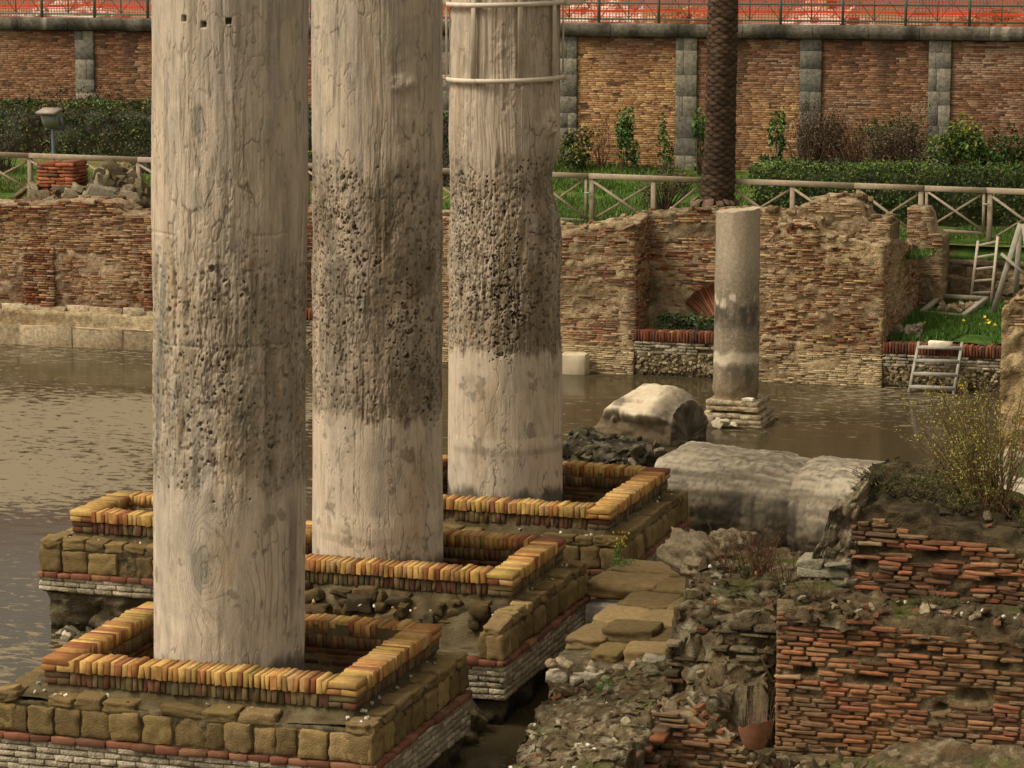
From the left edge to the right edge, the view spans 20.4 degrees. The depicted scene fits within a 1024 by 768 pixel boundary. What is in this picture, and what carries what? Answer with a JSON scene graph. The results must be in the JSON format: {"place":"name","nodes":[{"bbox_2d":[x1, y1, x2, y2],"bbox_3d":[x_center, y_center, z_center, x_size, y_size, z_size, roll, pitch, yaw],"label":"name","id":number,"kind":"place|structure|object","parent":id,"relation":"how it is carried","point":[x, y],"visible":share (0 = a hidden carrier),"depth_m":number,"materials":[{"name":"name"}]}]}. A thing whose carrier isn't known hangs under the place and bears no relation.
{"place":"outdoors","nodes":[
{"label":"outdoors","id":0,"kind":"place"},
{"bbox_2d":[0,344,999,767],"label":"pool water","id":1,"kind":"structure","parent":0,"point":[76,426],"depth_m":48.14,"materials":[{"name":"liquid"}]},
{"bbox_2d":[0,302,153,350],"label":"stone bench","id":2,"kind":"object","parent":1,"relation":"in","point":[88,326],"visible":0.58,"depth_m":58.26,"materials":[{"name":"stone"}]},
{"bbox_2d":[0,194,152,309],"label":"ruined brick wall","id":3,"kind":"structure","parent":2,"relation":"on","point":[94,250],"depth_m":58.29,"materials":[{"name":"brick"}]},
{"bbox_2d":[55,623,104,640],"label":"footing rocks","id":4,"kind":"object","parent":1,"relation":"in","point":[66,633],"visible":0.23,"depth_m":34.31,"materials":[{"name":"stone"}]},
{"bbox_2d":[37,491,153,630],"bbox_3d":[-4.256,2.479,35.072,2.630,2.048,1.914,3,9,17],"label":"brick pedestal","id":5,"kind":"object","parent":1,"relation":"in","point":[86,576],"visible":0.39,"depth_m":34.43,"materials":[{"name":"brick"}]},
{"bbox_2d":[0,601,472,767],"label":"brick pedestal","id":6,"kind":"object","parent":1,"relation":"in","point":[166,716],"visible":0.9,"depth_m":27.33,"materials":[{"name":"brick"}]},
{"bbox_2d":[151,0,308,670],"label":"marble column","id":7,"kind":"structure","parent":6,"relation":"on","point":[229,161],"depth_m":27.16,"materials":[{"name":"stone"}]},
{"bbox_2d":[306,307,312,358],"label":"wall","id":8,"kind":"structure","parent":1,"relation":"in","point":[309,317],"depth_m":56.64,"materials":[{"name":"brick"}]},
{"bbox_2d":[305,520,590,724],"bbox_3d":[-1.367,2.892,32.404,3.820,2.031,3.327,3,9,17],"label":"brick pedestal","id":9,"kind":"object","parent":1,"relation":"in","point":[469,586],"visible":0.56,"depth_m":31.53,"materials":[{"name":"brick"}]},
{"bbox_2d":[311,0,443,562],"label":"marble column","id":10,"kind":"structure","parent":9,"relation":"on","point":[377,219],"depth_m":31.66,"materials":[{"name":"stone"}]},
{"bbox_2d":[458,697,487,745],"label":"footing rocks","id":11,"kind":"object","parent":1,"relation":"in","point":[479,720],"visible":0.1,"depth_m":30.06,"materials":[{"name":"stone"}]},
{"bbox_2d":[442,210,649,374],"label":"ruined brick pier","id":12,"kind":"structure","parent":1,"relation":"in","point":[604,291],"depth_m":54.73,"materials":[{"name":"brick"}]},
{"bbox_2d":[443,455,691,599],"bbox_3d":[0.050,2.216,36.691,3.864,2.051,3.400,3,9,17],"label":"brick pedestal","id":13,"kind":"object","parent":1,"relation":"in","point":[605,501],"visible":0.32,"depth_m":35.23,"materials":[{"name":"brick"}]},
{"bbox_2d":[442,0,571,501],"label":"marble column","id":14,"kind":"structure","parent":13,"relation":"on","point":[504,77],"depth_m":35.87,"materials":[{"name":"stone"}]},
{"bbox_2d":[562,352,589,374],"bbox_3d":[1.223,-0.363,54.770,0.578,0.519,0.360,3,9,17],"label":"marble block","id":15,"kind":"object","parent":1,"relation":"in","point":[575,363],"depth_m":54.61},
{"bbox_2d":[562,426,666,466],"bbox_3d":[1.632,1.194,45.477,3.096,0.922,3.161,3,9,17],"label":"dark rubble mound","id":16,"kind":"object","parent":1,"relation":"in","point":[586,444],"visible":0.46,"depth_m":45.08,"materials":[{"name":"stone"}]},
{"bbox_2d":[545,559,685,690],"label":"tuff walkway","id":17,"kind":"structure","parent":1,"relation":"in","point":[629,612],"depth_m":31.33,"materials":[{"name":"stone"}]},
{"bbox_2d":[610,531,629,561],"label":"yellow flowers","id":18,"kind":"object","parent":17,"relation":"on","point":[617,553],"visible":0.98,"depth_m":34.34,"materials":[{"name":"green plant"}]},
{"bbox_2d":[606,556,639,569],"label":"green weeds","id":19,"kind":"object","parent":17,"relation":"on","point":[621,563],"visible":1,"depth_m":34.10,"materials":[{"name":"green plant"}]},
{"bbox_2d":[594,384,708,446],"bbox_3d":[2.334,0.893,47.900,1.630,1.840,1.688,6,11,31],"label":"broken column drum","id":20,"kind":"object","parent":1,"relation":"in","point":[669,416],"visible":0.5,"depth_m":47.26,"materials":[{"name":"stone"}]},
{"bbox_2d":[512,526,807,767],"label":"ruined rubble wall","id":21,"kind":"structure","parent":1,"relation":"in","point":[677,710],"depth_m":28.27,"materials":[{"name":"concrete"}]},
{"bbox_2d":[33,489,1019,767],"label":"stone chips","id":22,"kind":"object","parent":21,"relation":"on","point":[527,589],"visible":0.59,"depth_m":27.59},
{"bbox_2d":[595,678,622,692],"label":"green weeds","id":23,"kind":"object","parent":21,"relation":"on","point":[601,686],"visible":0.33,"depth_m":29.35,"materials":[{"name":"green plant"}]},
{"bbox_2d":[698,519,758,573],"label":"dry weeds","id":24,"kind":"object","parent":21,"relation":"on","point":[727,558],"visible":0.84,"depth_m":31.29,"materials":[{"name":"brown plant"}]},
{"bbox_2d":[720,662,758,682],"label":"dry grass","id":25,"kind":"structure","parent":21,"relation":"on","point":[738,672],"depth_m":28.18,"materials":[{"name":"brown plant"}]},
{"bbox_2d":[734,549,760,578],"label":"green weeds","id":26,"kind":"object","parent":21,"relation":"on","point":[741,574],"visible":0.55,"depth_m":30.92,"materials":[{"name":"green plant"}]},
{"bbox_2d":[733,684,783,749],"bbox_3d":[2.362,3.199,27.286,0.515,0.596,0.423,3,9,17],"label":"broken pot","id":27,"kind":"object","parent":21,"relation":"on","point":[754,735],"visible":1,"depth_m":27.20,"materials":[{"name":"ceramic"}]},
{"bbox_2d":[724,514,801,578],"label":"dry weeds","id":28,"kind":"object","parent":21,"relation":"on","point":[759,569],"visible":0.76,"depth_m":30.57,"materials":[{"name":"brown plant"}]},
{"bbox_2d":[762,548,809,586],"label":"dry weeds","id":29,"kind":"object","parent":21,"relation":"on","point":[781,572],"visible":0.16,"depth_m":29.75,"materials":[{"name":"brown plant"}]},
{"bbox_2d":[634,327,713,377],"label":"parapet","id":30,"kind":"structure","parent":1,"relation":"in","point":[676,352],"depth_m":54.39,"materials":[{"name":"stone"}]},
{"bbox_2d":[651,310,713,330],"bbox_3d":[3.386,-1.137,54.755,1.430,0.588,0.438,3,9,17],"label":"recess plant","id":31,"kind":"object","parent":30,"relation":"on","point":[681,325],"visible":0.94,"depth_m":54.75,"materials":[{"name":"green plant"}]},
{"bbox_2d":[705,414,713,424],"bbox_3d":[3.272,0.673,48.903,0.432,0.350,0.117,0,9,1],"label":"leaning slab","id":32,"kind":"object","parent":1,"relation":"in","point":[710,418],"depth_m":48.88,"materials":[{"name":"stone"}]},
{"bbox_2d":[711,417,737,428],"bbox_3d":[3.640,0.680,48.711,0.480,0.206,0.136,3,9,17],"label":"marble fragment","id":33,"kind":"object","parent":1,"relation":"on","point":[718,422],"visible":1,"depth_m":48.69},
{"bbox_2d":[704,206,778,429],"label":"granite column","id":34,"kind":"structure","parent":1,"relation":"in","point":[736,321],"depth_m":48.74,"materials":[{"name":"stone"}]},
{"bbox_2d":[654,441,1023,551],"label":"fallen column","id":35,"kind":"structure","parent":1,"relation":"in","point":[722,485],"depth_m":37.72,"materials":[{"name":"stone"}]},
{"bbox_2d":[746,456,1023,767],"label":"ruined brick wall","id":36,"kind":"structure","parent":1,"relation":"in","point":[871,672],"depth_m":27.55,"materials":[{"name":"brick"}]},
{"bbox_2d":[786,575,832,599],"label":"dry grass","id":37,"kind":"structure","parent":36,"relation":"on","point":[812,590],"depth_m":27.74,"materials":[{"name":"brown plant"}]},
{"bbox_2d":[847,476,903,497],"bbox_3d":[3.622,1.049,28.332,0.614,0.260,0.513,3,9,17],"label":"grass tuft","id":38,"kind":"object","parent":36,"relation":"on","point":[870,486],"visible":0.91,"depth_m":28.29,"materials":[{"name":"green plant"}]},
{"bbox_2d":[842,461,914,484],"bbox_3d":[3.697,0.911,28.601,0.809,0.216,0.775,3,9,17],"label":"twiggy growth","id":39,"kind":"object","parent":36,"relation":"on","point":[882,477],"visible":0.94,"depth_m":28.59,"materials":[{"name":"brown plant"}]},
{"bbox_2d":[891,466,943,491],"bbox_3d":[4.036,0.982,28.536,0.637,0.268,0.536,3,9,17],"label":"grass tuft","id":40,"kind":"object","parent":36,"relation":"on","point":[918,482],"visible":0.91,"depth_m":28.47,"materials":[{"name":"green plant"}]},
{"bbox_2d":[885,475,960,501],"bbox_3d":[4.116,1.050,28.300,0.763,0.234,0.898,3,9,17],"label":"twiggy growth","id":41,"kind":"object","parent":36,"relation":"on","point":[919,492],"visible":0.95,"depth_m":28.27,"materials":[{"name":"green plant"}]},
{"bbox_2d":[914,581,953,604],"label":"dry grass","id":42,"kind":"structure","parent":36,"relation":"on","point":[932,598],"depth_m":27.60,"materials":[{"name":"brown plant"}]},
{"bbox_2d":[911,465,977,513],"bbox_3d":[4.308,1.059,28.277,0.701,0.405,1.238,3,9,17],"label":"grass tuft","id":43,"kind":"object","parent":36,"relation":"on","point":[949,497],"visible":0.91,"depth_m":28.16,"materials":[{"name":"green plant"}]},
{"bbox_2d":[896,374,1023,517],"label":"yellow flowering bush","id":44,"kind":"object","parent":36,"relation":"on","point":[986,485],"visible":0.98,"depth_m":28.26,"materials":[{"name":"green plant"}]},
{"bbox_2d":[923,494,996,514],"bbox_3d":[4.460,1.178,28.199,0.760,0.214,0.817,3,9,17],"label":"twiggy growth","id":45,"kind":"object","parent":36,"relation":"on","point":[970,506],"visible":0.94,"depth_m":28.09,"materials":[{"name":"brown plant"}]},
{"bbox_2d":[992,511,1023,526],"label":"twiggy growth","id":46,"kind":"object","parent":36,"relation":"on","point":[1013,518],"visible":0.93,"depth_m":27.97,"materials":[{"name":"brown plant"}]},
{"bbox_2d":[1003,503,1023,525],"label":"grass tuft","id":47,"kind":"object","parent":36,"relation":"on","point":[1021,510],"visible":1,"depth_m":27.95,"materials":[{"name":"green plant"}]},
{"bbox_2d":[908,341,963,393],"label":"short wooden steps","id":48,"kind":"structure","parent":1,"relation":"in","point":[957,361],"depth_m":52.49,"materials":[{"name":"grey wood"}]},
{"bbox_2d":[928,340,952,346],"bbox_3d":[7.921,-0.726,52.609,0.427,0.125,0.211,3,9,17],"label":"stone slab","id":49,"kind":"object","parent":48,"relation":"on","point":[939,343],"depth_m":52.54,"materials":[{"name":"stone"}]},
{"bbox_2d":[882,340,1000,391],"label":"parapet","id":50,"kind":"structure","parent":1,"relation":"on","point":[979,363],"depth_m":52.85,"materials":[{"name":"stone"}]},
{"bbox_2d":[999,289,1023,451],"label":"ruined masonry pier","id":51,"kind":"structure","parent":1,"relation":"in","point":[1012,359],"depth_m":45.21,"materials":[{"name":"stone"}]},
{"bbox_2d":[17,20,1000,345],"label":"ground","id":52,"kind":"structure","parent":0,"point":[919,38],"depth_m":255.59,"materials":[{"name":"soil"}]},
{"bbox_2d":[0,0,1023,26],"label":"street","id":53,"kind":"structure","parent":0,"point":[762,7],"depth_m":83.88,"materials":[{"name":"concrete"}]},
{"bbox_2d":[12,0,131,19],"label":"debris heap","id":54,"kind":"object","parent":53,"relation":"on","point":[63,11],"visible":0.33,"depth_m":74.30,"materials":[{"name":"concrete"}]},
{"bbox_2d":[0,0,1023,26],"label":"safety netting","id":55,"kind":"object","parent":53,"relation":"on","point":[922,13],"visible":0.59,"depth_m":67.30,"materials":[{"name":"orange plastic"}]},
{"bbox_2d":[560,0,648,28],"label":"debris heap","id":56,"kind":"object","parent":53,"relation":"on","point":[583,15],"visible":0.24,"depth_m":69.91,"materials":[{"name":"concrete"}]},
{"bbox_2d":[646,6,742,26],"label":"debris heap","id":57,"kind":"object","parent":53,"relation":"on","point":[702,14],"visible":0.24,"depth_m":68.53,"materials":[{"name":"concrete"}]},
{"bbox_2d":[782,1,875,28],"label":"debris heap","id":58,"kind":"object","parent":53,"relation":"on","point":[858,16],"visible":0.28,"depth_m":68.55,"materials":[{"name":"concrete"}]},
{"bbox_2d":[923,10,1022,31],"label":"debris heap","id":59,"kind":"object","parent":53,"relation":"on","point":[991,19],"visible":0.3,"depth_m":66.21,"materials":[{"name":"concrete"}]},
{"bbox_2d":[0,154,1023,344],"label":"lawn","id":60,"kind":"structure","parent":0,"point":[961,241],"depth_m":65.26,"materials":[{"name":"plant"}]},
{"bbox_2d":[0,124,21,173],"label":"clipped round bush","id":61,"kind":"object","parent":60,"relation":"on","point":[2,159],"visible":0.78,"depth_m":68.13,"materials":[{"name":"green plant"}]},
{"bbox_2d":[36,107,65,159],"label":"floodlight","id":62,"kind":"object","parent":60,"relation":"on","point":[52,119],"visible":0.8,"depth_m":66.10,"materials":[{"name":"paint"}]},
{"bbox_2d":[28,79,81,104],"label":"red leaved shrub","id":63,"kind":"object","parent":60,"relation":"on","point":[59,91],"visible":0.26,"depth_m":72.42,"materials":[{"name":"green plant"}]},
{"bbox_2d":[13,157,150,208],"bbox_3d":[-9.046,-4.056,60.522,3.669,1.505,2.492,3,9,17],"label":"brick stump","id":64,"kind":"object","parent":60,"relation":"on","point":[110,178],"visible":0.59,"depth_m":60.13,"materials":[{"name":"stone"}]},
{"bbox_2d":[77,82,127,108],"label":"red leaved shrub","id":65,"kind":"object","parent":60,"relation":"on","point":[105,97],"visible":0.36,"depth_m":72.01,"materials":[{"name":"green plant"}]},
{"bbox_2d":[0,94,311,157],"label":"tall hedge","id":66,"kind":"object","parent":60,"relation":"on","point":[109,128],"visible":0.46,"depth_m":70.59,"materials":[{"name":"green plant"}]},
{"bbox_2d":[0,152,449,206],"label":"wooden fence","id":67,"kind":"object","parent":60,"relation":"on","point":[138,165],"visible":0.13,"depth_m":63.37,"materials":[{"name":"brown wood"}]},
{"bbox_2d":[552,172,590,221],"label":"wooden gate","id":68,"kind":"structure","parent":67,"relation":"attached to","point":[584,176],"depth_m":59.98,"materials":[{"name":"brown wood"}]},
{"bbox_2d":[127,144,449,186],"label":"hedge","id":69,"kind":"object","parent":60,"relation":"on","point":[446,177],"visible":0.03,"depth_m":68.20,"materials":[{"name":"green plant"}]},
{"bbox_2d":[306,204,312,307],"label":"brick wall","id":70,"kind":"structure","parent":60,"relation":"on","point":[309,252],"depth_m":57.45,"materials":[{"name":"brick"}]},
{"bbox_2d":[442,111,449,159],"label":"tall hedge","id":71,"kind":"object","parent":60,"relation":"on","point":[445,134],"visible":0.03,"depth_m":67.72,"materials":[{"name":"green plant"}]},
{"bbox_2d":[0,17,1023,172],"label":"retaining wall","id":72,"kind":"structure","parent":60,"relation":"on","point":[648,71],"depth_m":67.42,"materials":[{"name":"brick"}]},
{"bbox_2d":[0,0,1023,25],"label":"iron railing","id":73,"kind":"object","parent":72,"relation":"on","point":[842,20],"visible":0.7,"depth_m":66.97,"materials":[{"name":"metal"}]},
{"bbox_2d":[556,123,594,171],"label":"broad shrub","id":74,"kind":"object","parent":60,"relation":"on","point":[573,155],"visible":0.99,"depth_m":67.91,"materials":[{"name":"green plant"}]},
{"bbox_2d":[591,113,611,169],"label":"sparse twiggy shrub","id":75,"kind":"object","parent":60,"relation":"on","point":[600,162],"visible":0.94,"depth_m":67.98,"materials":[{"name":"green plant"}]},
{"bbox_2d":[613,104,639,171],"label":"climbing shrub","id":76,"kind":"object","parent":60,"relation":"on","point":[625,128],"visible":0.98,"depth_m":67.48,"materials":[{"name":"green plant"}]},
{"bbox_2d":[588,173,701,219],"bbox_3d":[2.801,-3.712,59.618,2.461,1.347,0.138,3,9,17],"label":"wooden fence","id":77,"kind":"object","parent":60,"relation":"on","point":[592,177],"visible":0.73,"depth_m":59.60,"materials":[{"name":"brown wood"}]},
{"bbox_2d":[635,160,694,209],"bbox_3d":[3.307,-4.267,62.382,1.429,1.274,0.867,3,9,17],"label":"round bush","id":78,"kind":"object","parent":60,"relation":"on","point":[665,204],"visible":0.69,"depth_m":62.35,"materials":[{"name":"green plant"}]},
{"bbox_2d":[657,111,674,171],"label":"thin shrub","id":79,"kind":"object","parent":60,"relation":"on","point":[665,144],"visible":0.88,"depth_m":67.40,"materials":[{"name":"green plant"}]},
{"bbox_2d":[691,106,704,175],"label":"leafy sapling","id":80,"kind":"object","parent":60,"relation":"on","point":[698,134],"visible":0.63,"depth_m":66.99,"materials":[{"name":"green plant"}]},
{"bbox_2d":[690,0,739,207],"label":"palm tree","id":81,"kind":"object","parent":60,"relation":"on","point":[718,173],"visible":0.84,"depth_m":58.47,"materials":[{"name":"brown plant"}]},
{"bbox_2d":[619,204,897,330],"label":"recess back wall","id":82,"kind":"structure","parent":60,"relation":"on","point":[682,245],"depth_m":55.15,"materials":[{"name":"brick"}]},
{"bbox_2d":[746,152,784,178],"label":"green shrub","id":83,"kind":"object","parent":60,"relation":"on","point":[764,157],"visible":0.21,"depth_m":66.09,"materials":[{"name":"green plant"}]},
{"bbox_2d":[767,106,785,160],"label":"leafy shrub","id":84,"kind":"object","parent":60,"relation":"on","point":[781,142],"visible":0.9,"depth_m":66.57,"materials":[{"name":"green plant"}]},
{"bbox_2d":[781,94,850,168],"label":"bare thicket","id":85,"kind":"object","parent":60,"relation":"on","point":[807,152],"visible":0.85,"depth_m":65.38,"materials":[{"name":"brown plant"}]},
{"bbox_2d":[734,178,923,228],"bbox_3d":[6.407,-3.462,58.493,4.110,1.433,0.138,3,9,17],"label":"wooden fence","id":86,"kind":"object","parent":60,"relation":"on","point":[858,187],"visible":0.48,"depth_m":58.32,"materials":[{"name":"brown wood"}]},
{"bbox_2d":[759,191,918,386],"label":"ruined wall block","id":87,"kind":"structure","parent":60,"relation":"on","point":[836,302],"depth_m":53.44,"materials":[{"name":"brick"}]},
{"bbox_2d":[809,113,893,172],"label":"bare thicket","id":88,"kind":"object","parent":60,"relation":"on","point":[834,151],"visible":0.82,"depth_m":65.18,"materials":[{"name":"brown plant"}]},
{"bbox_2d":[855,113,916,160],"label":"sprouting shrub","id":89,"kind":"object","parent":60,"relation":"on","point":[885,127],"visible":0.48,"depth_m":65.59,"materials":[{"name":"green plant"}]},
{"bbox_2d":[749,155,1023,227],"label":"clipped hedge","id":90,"kind":"object","parent":60,"relation":"on","point":[1005,175],"visible":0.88,"depth_m":61.16,"materials":[{"name":"green plant"}]},
{"bbox_2d":[852,100,938,172],"bbox_3d":[8.745,-5.457,64.935,2.039,2.121,0.841,3,9,17],"label":"bare thicket","id":91,"kind":"object","parent":60,"relation":"on","point":[905,150],"visible":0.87,"depth_m":64.81,"materials":[{"name":"brown plant"}]},
{"bbox_2d":[906,121,923,170],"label":"sprouting shrub","id":92,"kind":"object","parent":60,"relation":"on","point":[916,140],"visible":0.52,"depth_m":65.35,"materials":[{"name":"green plant"}]},
{"bbox_2d":[907,204,949,307],"bbox_3d":[8.297,-2.391,56.782,0.736,2.334,0.872,3,9,17],"label":"ruined wall stub","id":93,"kind":"object","parent":60,"relation":"on","point":[924,231],"visible":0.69,"depth_m":56.38,"materials":[{"name":"brick"}]},
{"bbox_2d":[915,113,995,172],"bbox_3d":[10.101,-5.220,64.686,1.863,1.925,1.229,-1,9,-8],"label":"dense bush","id":94,"kind":"object","parent":60,"relation":"on","point":[967,152],"visible":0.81,"depth_m":64.60,"materials":[{"name":"green plant"}]},
{"bbox_2d":[980,124,1023,171],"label":"dense bush","id":95,"kind":"object","parent":60,"relation":"on","point":[1004,154],"visible":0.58,"depth_m":64.15,"materials":[{"name":"green plant"}]},
{"bbox_2d":[986,187,1023,244],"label":"wooden fence","id":96,"kind":"object","parent":60,"relation":"on","point":[990,192],"visible":0.99,"depth_m":57.32,"materials":[{"name":"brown wood"}]},
{"bbox_2d":[925,185,989,234],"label":"wooden gate","id":97,"kind":"structure","parent":96,"relation":"attached to","point":[928,189],"depth_m":57.54,"materials":[{"name":"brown wood"}]},
{"bbox_2d":[888,244,1023,344],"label":"sunken grass terrace","id":98,"kind":"structure","parent":0,"point":[962,250],"depth_m":57.37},
{"bbox_2d":[892,322,922,338],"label":"stacked stones","id":99,"kind":"object","parent":98,"relation":"on","point":[908,329],"visible":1,"depth_m":53.36,"materials":[{"name":"stone"}]},
{"bbox_2d":[920,294,988,316],"bbox_3d":[8.711,-1.534,56.036,1.200,0.320,1.300,3,9,17],"label":"timber box","id":100,"kind":"object","parent":98,"relation":"on","point":[975,306],"visible":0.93,"depth_m":56.20,"materials":[{"name":"grey wood"}]},
{"bbox_2d":[937,300,983,312],"bbox_3d":[8.856,-1.469,56.306,0.744,0.380,1.123,9,13,44],"label":"rubble pile","id":101,"kind":"object","parent":98,"relation":"on","point":[954,306],"visible":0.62,"depth_m":56.20,"materials":[{"name":"stone"}]},
{"bbox_2d":[923,313,998,327],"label":"yellow flowers","id":102,"kind":"object","parent":98,"relation":"on","point":[975,321],"visible":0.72,"depth_m":54.48,"materials":[{"name":"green plant"}]},
{"bbox_2d":[969,236,998,304],"bbox_3d":[9.440,-2.239,56.938,0.531,1.430,0.418,3,9,17],"label":"leaning ladder","id":103,"kind":"object","parent":98,"relation":"on","point":[992,279],"visible":0.87,"depth_m":56.92,"materials":[{"name":"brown wood"}]},
{"bbox_2d":[948,259,1023,300],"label":"rubble retaining wall","id":104,"kind":"structure","parent":98,"relation":"on","point":[960,276],"depth_m":57.16,"materials":[{"name":"stone"}]},
{"bbox_2d":[990,223,1023,312],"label":"timber trestle","id":105,"kind":"object","parent":98,"relation":"on","point":[1016,244],"visible":0.78,"depth_m":55.62,"materials":[{"name":"grey wood"}]},
{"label":"bank earth","id":106,"kind":"structure","parent":0,"visible":0},
{"bbox_2d":[952,448,1023,476],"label":"white stones","id":107,"kind":"object","parent":106,"relation":"on","point":[1004,455],"visible":0.03,"depth_m":39.69,"materials":[{"name":"stone"}]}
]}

